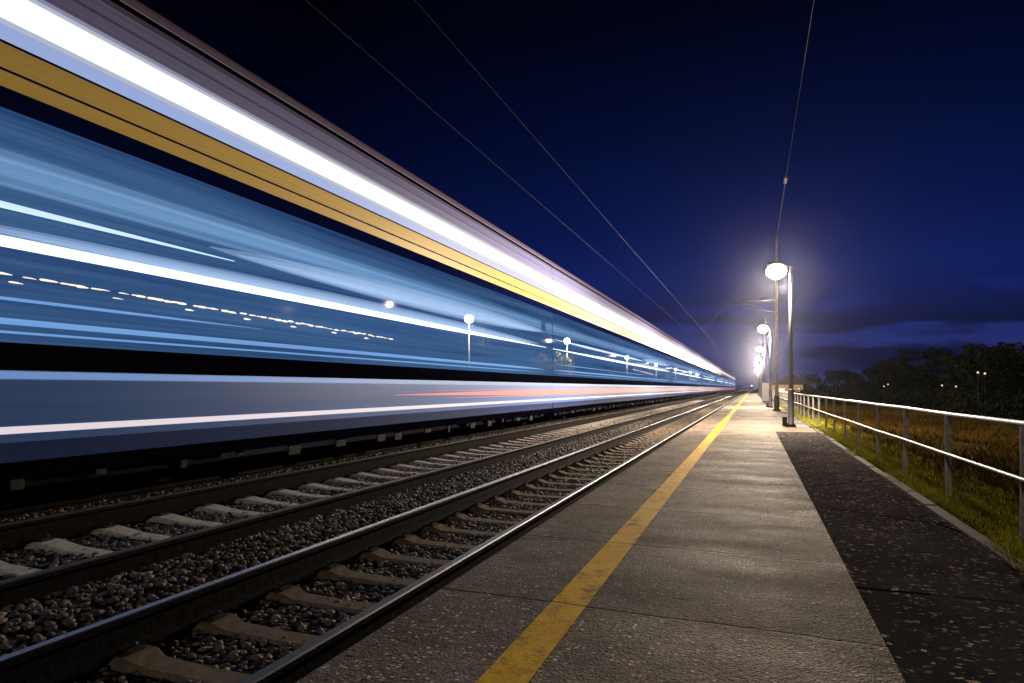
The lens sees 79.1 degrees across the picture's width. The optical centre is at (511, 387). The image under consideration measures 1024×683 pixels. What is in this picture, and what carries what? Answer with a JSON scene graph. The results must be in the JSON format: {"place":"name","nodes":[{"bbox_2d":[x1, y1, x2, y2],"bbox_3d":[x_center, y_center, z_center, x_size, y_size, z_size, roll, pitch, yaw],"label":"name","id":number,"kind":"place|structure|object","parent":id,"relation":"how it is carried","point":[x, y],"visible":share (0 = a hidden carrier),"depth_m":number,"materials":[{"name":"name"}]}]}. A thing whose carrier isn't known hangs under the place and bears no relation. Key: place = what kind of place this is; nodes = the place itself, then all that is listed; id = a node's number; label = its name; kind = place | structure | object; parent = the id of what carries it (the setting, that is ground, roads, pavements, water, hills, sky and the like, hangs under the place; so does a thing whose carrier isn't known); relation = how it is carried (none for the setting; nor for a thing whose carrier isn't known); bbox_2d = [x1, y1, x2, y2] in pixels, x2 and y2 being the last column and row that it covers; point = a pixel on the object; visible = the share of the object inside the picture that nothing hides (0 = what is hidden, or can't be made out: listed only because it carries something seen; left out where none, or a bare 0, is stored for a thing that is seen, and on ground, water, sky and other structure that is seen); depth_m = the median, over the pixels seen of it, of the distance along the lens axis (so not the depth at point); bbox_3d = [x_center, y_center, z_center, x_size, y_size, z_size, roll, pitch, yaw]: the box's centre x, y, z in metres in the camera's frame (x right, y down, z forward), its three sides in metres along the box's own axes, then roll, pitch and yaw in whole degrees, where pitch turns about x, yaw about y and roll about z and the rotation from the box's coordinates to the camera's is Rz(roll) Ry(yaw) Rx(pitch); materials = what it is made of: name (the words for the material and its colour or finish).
{"place":"outdoors","nodes":[
{"label":"outdoors","id":0,"kind":"place"},
{"bbox_2d":[0,390,746,682],"bbox_3d":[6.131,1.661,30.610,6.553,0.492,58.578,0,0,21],"label":"ballast stones","id":1,"kind":"object","parent":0,"point":[113,586],"visible":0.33,"depth_m":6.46,"materials":[{"name":"grey gravel"}]},
{"bbox_2d":[0,560,126,576],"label":"sleeper","id":2,"kind":"object","parent":1,"relation":"on","point":[16,570],"visible":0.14,"depth_m":5.58,"materials":[{"name":"concrete"}]},
{"bbox_2d":[13,535,195,557],"bbox_3d":[-4.026,1.675,6.152,3.100,0.280,0.310,0,0,21],"label":"sleeper","id":3,"kind":"object","parent":1,"relation":"on","point":[46,543],"visible":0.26,"depth_m":6.33,"materials":[{"name":"concrete"}]},
{"bbox_2d":[0,391,732,519],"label":"rail","id":4,"kind":"object","parent":3,"relation":"on","point":[19,512],"visible":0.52,"depth_m":10.28,"materials":[{"name":"grey metal"}]},
{"bbox_2d":[0,391,736,548],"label":"rail","id":5,"kind":"object","parent":3,"relation":"on","point":[20,532],"visible":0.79,"depth_m":8.75,"materials":[{"name":"grey metal"}]},
{"bbox_2d":[0,391,740,611],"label":"rail","id":6,"kind":"object","parent":3,"relation":"on","point":[37,585],"visible":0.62,"depth_m":6.13,"materials":[{"name":"grey metal"}]},
{"bbox_2d":[84,522,170,540],"bbox_3d":[-3.789,1.680,6.798,3.100,0.280,0.310,0,0,21],"label":"sleeper","id":7,"kind":"object","parent":1,"relation":"on","point":[110,529],"visible":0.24,"depth_m":6.98,"materials":[{"name":"concrete"}]},
{"bbox_2d":[96,641,250,682],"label":"sleeper","id":8,"kind":"object","parent":1,"relation":"on","point":[134,657],"visible":0.3,"depth_m":3.98,"materials":[{"name":"concrete"}]},
{"bbox_2d":[0,391,744,682],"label":"rail","id":9,"kind":"object","parent":8,"relation":"on","point":[61,657],"visible":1,"depth_m":4.99,"materials":[{"name":"grey metal"}]},
{"bbox_2d":[239,391,747,682],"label":"rail","id":10,"kind":"object","parent":8,"relation":"on","point":[298,664],"visible":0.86,"depth_m":4.73,"materials":[{"name":"grey metal"}]},
{"bbox_2d":[139,511,297,527],"bbox_3d":[-3.527,1.675,7.440,3.100,0.280,0.310,0,0,22],"label":"sleeper","id":11,"kind":"object","parent":1,"relation":"on","point":[163,517],"visible":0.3,"depth_m":7.62,"materials":[{"name":"concrete"}]},
{"bbox_2d":[181,501,262,516],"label":"sleeper","id":12,"kind":"object","parent":1,"relation":"on","point":[208,507],"visible":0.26,"depth_m":8.26,"materials":[{"name":"concrete"}]},
{"bbox_2d":[184,610,318,647],"bbox_3d":[-1.676,1.839,4.520,2.560,0.280,0.310,0,0,21],"label":"sleeper","id":13,"kind":"object","parent":1,"relation":"on","point":[218,622],"visible":0.19,"depth_m":4.60,"materials":[{"name":"concrete"}]},
{"bbox_2d":[225,493,298,506],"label":"sleeper","id":14,"kind":"object","parent":1,"relation":"on","point":[247,498],"visible":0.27,"depth_m":8.92,"materials":[{"name":"concrete"}]},
{"bbox_2d":[256,487,329,498],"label":"sleeper","id":15,"kind":"object","parent":1,"relation":"on","point":[285,492],"visible":0.23,"depth_m":9.53,"materials":[{"name":"concrete"}]},
{"bbox_2d":[256,582,374,613],"bbox_3d":[-1.415,1.837,5.189,2.560,0.280,0.310,0,0,22],"label":"sleeper","id":16,"kind":"object","parent":1,"relation":"on","point":[286,593],"visible":0.23,"depth_m":5.27,"materials":[{"name":"concrete"}]},
{"bbox_2d":[292,481,356,491],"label":"sleeper","id":17,"kind":"object","parent":1,"relation":"on","point":[308,485],"visible":0.23,"depth_m":10.20,"materials":[{"name":"concrete"}]},
{"bbox_2d":[319,475,377,485],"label":"sleeper","id":18,"kind":"object","parent":1,"relation":"on","point":[334,479],"visible":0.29,"depth_m":10.84,"materials":[{"name":"concrete"}]},
{"bbox_2d":[307,562,416,588],"bbox_3d":[-1.182,1.832,5.824,2.560,0.280,0.310,0,0,22],"label":"sleeper","id":19,"kind":"object","parent":1,"relation":"on","point":[331,571],"visible":0.21,"depth_m":5.90,"materials":[{"name":"concrete"}]},
{"bbox_2d":[340,470,400,479],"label":"sleeper","id":20,"kind":"object","parent":1,"relation":"on","point":[356,474],"visible":0.23,"depth_m":11.47,"materials":[{"name":"concrete"}]},
{"bbox_2d":[13,391,729,503],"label":"rail","id":21,"kind":"object","parent":1,"relation":"on","point":[32,493],"depth_m":13.04,"materials":[{"name":"grey metal"}]},
{"bbox_2d":[0,0,552,507],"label":"train carriage","id":22,"kind":"object","parent":21,"relation":"on","point":[208,254],"visible":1,"depth_m":9.29,"materials":[{"name":"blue metal"}]},
{"bbox_2d":[0,0,552,294],"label":"upper window","id":23,"kind":"structure","parent":22,"relation":"in","point":[40,28],"depth_m":9.27,"materials":[{"name":"grey glass"}]},
{"bbox_2d":[0,107,552,375],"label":"window","id":24,"kind":"structure","parent":22,"relation":"in","point":[102,246],"depth_m":9.18,"materials":[{"name":"blue glass"}]},
{"bbox_2d":[544,257,671,420],"bbox_3d":[7.531,-2.065,44.493,3.012,6.970,39.997,0,0,21],"label":"train carriage","id":25,"kind":"object","parent":21,"relation":"on","point":[608,352],"visible":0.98,"depth_m":33.15,"materials":[{"name":"grey metal"}]},
{"bbox_2d":[553,279,671,349],"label":"upper window","id":26,"kind":"structure","parent":25,"relation":"in","point":[560,290],"depth_m":33.15,"materials":[{"name":"grey glass"}]},
{"bbox_2d":[553,313,671,382],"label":"window","id":27,"kind":"structure","parent":25,"relation":"in","point":[579,350],"depth_m":33.15,"materials":[{"name":"blue glass"}]},
{"bbox_2d":[654,335,701,401],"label":"train carriage","id":28,"kind":"object","parent":21,"relation":"on","point":[686,372],"visible":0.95,"depth_m":74.90,"materials":[{"name":"grey metal"}]},
{"bbox_2d":[672,344,701,363],"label":"upper window","id":29,"kind":"structure","parent":28,"relation":"in","point":[674,348],"depth_m":74.90,"materials":[{"name":"grey glass"}]},
{"bbox_2d":[672,358,701,384],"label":"window","id":30,"kind":"structure","parent":28,"relation":"in","point":[682,372],"depth_m":74.90,"materials":[{"name":"blue glass"}]},
{"bbox_2d":[698,356,715,396],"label":"train carriage","id":31,"kind":"object","parent":21,"relation":"on","point":[708,377],"visible":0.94,"depth_m":113.61,"materials":[{"name":"grey metal"}]},
{"bbox_2d":[702,360,715,370],"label":"upper window","id":32,"kind":"structure","parent":31,"relation":"in","point":[703,362],"depth_m":113.59,"materials":[{"name":"grey glass"}]},
{"bbox_2d":[702,369,715,385],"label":"window","id":33,"kind":"structure","parent":31,"relation":"in","point":[708,378],"depth_m":113.59,"materials":[{"name":"blue glass"}]},
{"bbox_2d":[715,364,723,393],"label":"train carriage","id":34,"kind":"object","parent":21,"relation":"on","point":[719,380],"visible":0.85,"depth_m":150.92,"materials":[{"name":"grey metal"}]},
{"bbox_2d":[716,374,723,385],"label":"window","id":35,"kind":"structure","parent":34,"relation":"in","point":[719,379],"depth_m":150.93,"materials":[{"name":"blue glass"}]},
{"bbox_2d":[716,369,728,392],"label":"train carriage","id":36,"kind":"object","parent":21,"relation":"on","point":[726,381],"visible":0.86,"depth_m":190.78,"materials":[{"name":"grey metal"}]},
{"bbox_2d":[727,373,732,391],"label":"train carriage","id":37,"kind":"object","parent":21,"relation":"on","point":[730,382],"visible":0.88,"depth_m":226.17,"materials":[{"name":"blue"}]},
{"bbox_2d":[364,466,418,474],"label":"sleeper","id":38,"kind":"object","parent":1,"relation":"on","point":[378,469],"visible":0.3,"depth_m":12.11,"materials":[{"name":"concrete"}]},
{"bbox_2d":[356,545,451,567],"bbox_3d":[-0.921,1.833,6.471,2.560,0.280,0.310,0,0,21],"label":"sleeper","id":39,"kind":"object","parent":1,"relation":"on","point":[372,553],"visible":0.24,"depth_m":6.54,"materials":[{"name":"concrete"}]},
{"bbox_2d":[382,462,438,469],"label":"sleeper","id":40,"kind":"object","parent":1,"relation":"on","point":[396,465],"visible":0.23,"depth_m":12.76,"materials":[{"name":"concrete"}]},
{"bbox_2d":[402,458,453,465],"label":"sleeper","id":41,"kind":"object","parent":1,"relation":"on","point":[414,462],"visible":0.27,"depth_m":13.43,"materials":[{"name":"concrete"}]},
{"bbox_2d":[387,532,477,550],"bbox_3d":[-0.680,1.838,7.104,2.560,0.280,0.310,0,0,21],"label":"sleeper","id":42,"kind":"object","parent":1,"relation":"on","point":[405,539],"visible":0.23,"depth_m":7.18,"materials":[{"name":"concrete"}]},
{"bbox_2d":[419,456,465,461],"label":"sleeper","id":43,"kind":"object","parent":1,"relation":"on","point":[430,459],"visible":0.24,"depth_m":14.04,"materials":[{"name":"concrete"}]},
{"bbox_2d":[433,452,476,458],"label":"sleeper","id":44,"kind":"object","parent":1,"relation":"on","point":[442,455],"visible":0.2,"depth_m":14.71,"materials":[{"name":"concrete"}]},
{"bbox_2d":[416,521,499,537],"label":"sleeper","id":45,"kind":"object","parent":1,"relation":"on","point":[433,526],"visible":0.26,"depth_m":7.82,"materials":[{"name":"concrete"}]},
{"bbox_2d":[447,450,489,455],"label":"sleeper","id":46,"kind":"object","parent":1,"relation":"on","point":[461,453],"visible":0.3,"depth_m":15.32,"materials":[{"name":"concrete"}]},
{"bbox_2d":[461,447,500,453],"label":"sleeper","id":47,"kind":"object","parent":1,"relation":"on","point":[468,449],"visible":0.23,"depth_m":15.99,"materials":[{"name":"concrete"}]},
{"bbox_2d":[444,511,518,525],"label":"sleeper","id":48,"kind":"object","parent":1,"relation":"on","point":[457,516],"visible":0.2,"depth_m":8.46,"materials":[{"name":"concrete"}]},
{"bbox_2d":[482,443,518,447],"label":"sleeper","id":49,"kind":"object","parent":1,"relation":"on","point":[491,446],"visible":0.19,"depth_m":17.26,"materials":[{"name":"concrete"}]},
{"bbox_2d":[466,501,536,515],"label":"sleeper","id":50,"kind":"object","parent":1,"relation":"on","point":[478,507],"visible":0.2,"depth_m":9.12,"materials":[{"name":"concrete"}]},
{"bbox_2d":[491,441,528,445],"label":"sleeper","id":51,"kind":"object","parent":1,"relation":"on","point":[500,443],"visible":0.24,"depth_m":17.91,"materials":[{"name":"concrete"}]},
{"bbox_2d":[471,445,551,450],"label":"sleeper","id":52,"kind":"object","parent":1,"relation":"on","point":[482,448],"visible":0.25,"depth_m":16.61,"materials":[{"name":"concrete"}]},
{"bbox_2d":[484,495,548,506],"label":"sleeper","id":53,"kind":"object","parent":1,"relation":"on","point":[495,499],"visible":0.24,"depth_m":9.76,"materials":[{"name":"concrete"}]},
{"bbox_2d":[503,439,536,443],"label":"sleeper","id":54,"kind":"object","parent":1,"relation":"on","point":[508,441],"visible":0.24,"depth_m":18.55,"materials":[{"name":"concrete"}]},
{"bbox_2d":[509,437,542,441],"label":"sleeper","id":55,"kind":"object","parent":1,"relation":"on","point":[515,439],"visible":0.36,"depth_m":19.21,"materials":[{"name":"concrete"}]},
{"bbox_2d":[502,488,562,499],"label":"sleeper","id":56,"kind":"object","parent":1,"relation":"on","point":[511,493],"visible":0.2,"depth_m":10.40,"materials":[{"name":"concrete"}]},
{"bbox_2d":[515,482,573,492],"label":"sleeper","id":57,"kind":"object","parent":1,"relation":"on","point":[527,487],"visible":0.26,"depth_m":11.04,"materials":[{"name":"concrete"}]},
{"bbox_2d":[527,477,583,486],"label":"sleeper","id":58,"kind":"object","parent":1,"relation":"on","point":[538,481],"visible":0.21,"depth_m":11.68,"materials":[{"name":"concrete"}]},
{"bbox_2d":[541,472,592,481],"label":"sleeper","id":59,"kind":"object","parent":1,"relation":"on","point":[551,476],"visible":0.22,"depth_m":12.33,"materials":[{"name":"concrete"}]},
{"bbox_2d":[551,469,599,476],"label":"sleeper","id":60,"kind":"object","parent":1,"relation":"on","point":[558,472],"visible":0.17,"depth_m":12.97,"materials":[{"name":"concrete"}]},
{"bbox_2d":[562,465,608,472],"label":"sleeper","id":61,"kind":"object","parent":1,"relation":"on","point":[567,467],"visible":0.22,"depth_m":13.62,"materials":[{"name":"concrete"}]},
{"bbox_2d":[570,461,613,468],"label":"sleeper","id":62,"kind":"object","parent":1,"relation":"on","point":[576,464],"visible":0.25,"depth_m":14.24,"materials":[{"name":"concrete"}]},
{"bbox_2d":[578,458,620,464],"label":"sleeper","id":63,"kind":"object","parent":1,"relation":"on","point":[584,461],"visible":0.18,"depth_m":14.90,"materials":[{"name":"concrete"}]},
{"bbox_2d":[586,455,625,461],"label":"sleeper","id":64,"kind":"object","parent":1,"relation":"on","point":[591,457],"visible":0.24,"depth_m":15.57,"materials":[{"name":"concrete"}]},
{"bbox_2d":[593,452,631,458],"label":"sleeper","id":65,"kind":"object","parent":1,"relation":"on","point":[597,455],"visible":0.21,"depth_m":16.20,"materials":[{"name":"concrete"}]},
{"bbox_2d":[598,450,636,455],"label":"sleeper","id":66,"kind":"object","parent":1,"relation":"on","point":[602,452],"visible":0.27,"depth_m":16.80,"materials":[{"name":"concrete"}]},
{"bbox_2d":[605,448,639,453],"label":"sleeper","id":67,"kind":"object","parent":1,"relation":"on","point":[610,450],"visible":0.21,"depth_m":17.49,"materials":[{"name":"concrete"}]},
{"bbox_2d":[610,446,643,450],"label":"sleeper","id":68,"kind":"object","parent":1,"relation":"on","point":[614,448],"visible":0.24,"depth_m":18.14,"materials":[{"name":"concrete"}]},
{"bbox_2d":[615,444,646,448],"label":"sleeper","id":69,"kind":"object","parent":1,"relation":"on","point":[618,446],"visible":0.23,"depth_m":18.75,"materials":[{"name":"concrete"}]},
{"bbox_2d":[137,0,1023,387],"label":"sky","id":70,"kind":"structure","parent":0,"point":[901,223],"materials":[{"name":"blue"}]},
{"bbox_2d":[760,343,760,394],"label":"catenary mast","id":71,"kind":"object","parent":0,"point":[760,371],"visible":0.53,"depth_m":131.76,"materials":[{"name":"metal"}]},
{"bbox_2d":[755,391,815,431],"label":"paved path","id":72,"kind":"structure","parent":0,"point":[775,418],"depth_m":26.93,"materials":[{"name":"concrete"}]},
{"bbox_2d":[702,236,780,410],"bbox_3d":[14.777,-4.100,40.176,4.845,11.100,0.480,0,0,21],"label":"catenary mast","id":73,"kind":"object","parent":72,"relation":"on","point":[776,402],"visible":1,"depth_m":39.32,"materials":[{"name":"metal"}]},
{"bbox_2d":[306,0,730,368],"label":"overhead wire","id":74,"kind":"object","parent":73,"relation":"hanging from","point":[453,128],"visible":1,"depth_m":12.73,"materials":[{"name":"grey metal"}]},
{"bbox_2d":[414,0,739,372],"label":"overhead wire","id":75,"kind":"object","parent":73,"relation":"hanging from","point":[528,130],"visible":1,"depth_m":9.01,"materials":[{"name":"grey metal"}]},
{"bbox_2d":[776,185,784,237],"bbox_3d":[14.764,-9.550,34.119,0.032,0.028,11.300,0,0,21],"label":"feeder wire","id":76,"kind":"object","parent":73,"relation":"attached to","point":[781,208],"visible":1,"depth_m":32.86,"materials":[{"name":"grey metal"}]},
{"bbox_2d":[783,175,787,183],"bbox_3d":[12.554,-9.550,28.433,0.170,0.162,0.900,0,0,21],"label":"line insulator","id":77,"kind":"object","parent":76,"relation":"attached to","point":[785,179],"visible":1,"depth_m":28.22,"materials":[{"name":"beige ceramic"}]},
{"bbox_2d":[786,1,813,175],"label":"feeder wire","id":78,"kind":"object","parent":77,"relation":"attached to","point":[801,80],"visible":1,"depth_m":19.00,"materials":[{"name":"grey metal"}]},
{"bbox_2d":[755,363,759,395],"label":"street lamp","id":79,"kind":"object","parent":72,"relation":"on","point":[756,364],"visible":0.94,"depth_m":118.83,"materials":[{"name":"metal"}]},
{"bbox_2d":[756,356,761,397],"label":"street lamp","id":80,"kind":"object","parent":72,"relation":"on","point":[758,358],"visible":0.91,"depth_m":92.72,"materials":[{"name":"metal"}]},
{"bbox_2d":[756,346,764,382],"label":"street lamp","id":81,"kind":"object","parent":72,"relation":"on","point":[759,348],"visible":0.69,"depth_m":69.41,"materials":[{"name":"metal"}]},
{"bbox_2d":[764,318,765,382],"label":"catenary mast","id":82,"kind":"object","parent":72,"relation":"on","point":[765,352],"visible":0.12,"depth_m":85.11,"materials":[{"name":"metal"}]},
{"bbox_2d":[758,324,772,407],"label":"street lamp","id":83,"kind":"object","parent":72,"relation":"on","point":[762,328],"visible":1,"depth_m":45.65,"materials":[{"name":"metal"}]},
{"bbox_2d":[762,383,768,401],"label":"electrical cabinet","id":84,"kind":"object","parent":72,"relation":"on","point":[765,392],"visible":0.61,"depth_m":63.57,"materials":[{"name":"metal"}]},
{"bbox_2d":[766,261,796,426],"bbox_3d":[10.043,-1.650,23.133,1.060,6.200,0.640,0,0,21],"label":"street lamp","id":85,"kind":"object","parent":72,"relation":"on","point":[776,269],"visible":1,"depth_m":22.96,"materials":[{"name":"metal"}]},
{"bbox_2d":[735,388,1023,557],"bbox_3d":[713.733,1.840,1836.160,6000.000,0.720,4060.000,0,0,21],"label":"ground","id":86,"kind":"structure","parent":0,"point":[967,445],"depth_m":18.67,"materials":[{"name":"green plant"}]},
{"bbox_2d":[221,392,718,458],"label":"platform","id":87,"kind":"structure","parent":86,"relation":"on","point":[275,449],"depth_m":22.25,"materials":[{"name":"grey concrete"}]},
{"bbox_2d":[295,391,905,682],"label":"platform","id":88,"kind":"structure","parent":86,"relation":"on","point":[730,568],"depth_m":4.31,"materials":[{"name":"concrete"}]},
{"bbox_2d":[475,392,749,682],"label":"yellow line marking","id":89,"kind":"object","parent":88,"relation":"on","point":[524,655],"visible":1,"depth_m":4.30,"materials":[{"name":"paint"}]},
{"bbox_2d":[772,372,814,398],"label":"house","id":90,"kind":"structure","parent":86,"relation":"on","point":[798,382],"depth_m":105.44,"materials":[{"name":"metal"}]},
{"bbox_2d":[803,373,829,395],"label":"tree","id":91,"kind":"object","parent":86,"relation":"on","point":[819,385],"visible":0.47,"depth_m":91.19,"materials":[{"name":"green plant"}]},
{"bbox_2d":[823,369,863,393],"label":"tree","id":92,"kind":"object","parent":86,"relation":"on","point":[834,378],"visible":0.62,"depth_m":84.76,"materials":[{"name":"green plant"}]},
{"bbox_2d":[839,372,869,393],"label":"tree","id":93,"kind":"object","parent":86,"relation":"on","point":[848,386],"visible":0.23,"depth_m":83.20,"materials":[{"name":"green plant"}]},
{"bbox_2d":[851,366,888,401],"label":"tree","id":94,"kind":"object","parent":86,"relation":"on","point":[865,387],"visible":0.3,"depth_m":70.57,"materials":[{"name":"green plant"}]},
{"bbox_2d":[861,362,918,401],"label":"tree","id":95,"kind":"object","parent":86,"relation":"on","point":[875,371],"visible":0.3,"depth_m":63.97,"materials":[{"name":"green plant"}]},
{"bbox_2d":[772,390,1023,541],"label":"metal railing","id":96,"kind":"object","parent":86,"relation":"on","point":[948,456],"visible":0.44,"depth_m":9.38,"materials":[{"name":"metal"}]},
{"bbox_2d":[773,401,1023,574],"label":"kerb","id":97,"kind":"structure","parent":86,"relation":"on","point":[965,529],"depth_m":7.21,"materials":[{"name":"concrete"}]},
{"bbox_2d":[779,404,1023,573],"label":"verge grass","id":98,"kind":"structure","parent":86,"relation":"on","point":[916,477],"depth_m":8.90,"materials":[{"name":"green plant"}]},
{"bbox_2d":[794,387,1023,419],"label":"undergrowth","id":99,"kind":"object","parent":86,"relation":"on","point":[1007,406],"visible":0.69,"depth_m":48.53,"materials":[{"name":"green plant"}]},
{"bbox_2d":[877,347,952,403],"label":"tree","id":100,"kind":"object","parent":86,"relation":"on","point":[897,380],"visible":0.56,"depth_m":59.89,"materials":[{"name":"green plant"}]},
{"bbox_2d":[907,359,952,391],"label":"tree","id":101,"kind":"object","parent":86,"relation":"on","point":[934,381],"visible":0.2,"depth_m":57.84,"materials":[{"name":"green plant"}]},
{"bbox_2d":[942,355,1004,399],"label":"tree","id":102,"kind":"object","parent":86,"relation":"on","point":[973,361],"visible":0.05,"depth_m":51.15,"materials":[{"name":"green plant"}]},
{"bbox_2d":[935,342,1023,411],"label":"tree","id":103,"kind":"object","parent":86,"relation":"on","point":[959,377],"visible":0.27,"depth_m":47.60,"materials":[{"name":"green plant"}]},
{"bbox_2d":[968,345,1023,402],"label":"tree","id":104,"kind":"object","parent":86,"relation":"on","point":[979,383],"visible":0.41,"depth_m":42.64,"materials":[{"name":"green plant"}]},
{"bbox_2d":[976,346,1023,397],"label":"tree","id":105,"kind":"object","parent":86,"relation":"on","point":[1016,365],"visible":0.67,"depth_m":40.63,"materials":[{"name":"green plant"}]},
{"bbox_2d":[776,431,1023,682],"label":"asphalt path","id":106,"kind":"structure","parent":0,"point":[943,599],"depth_m":4.80,"materials":[{"name":"black asphalt"}]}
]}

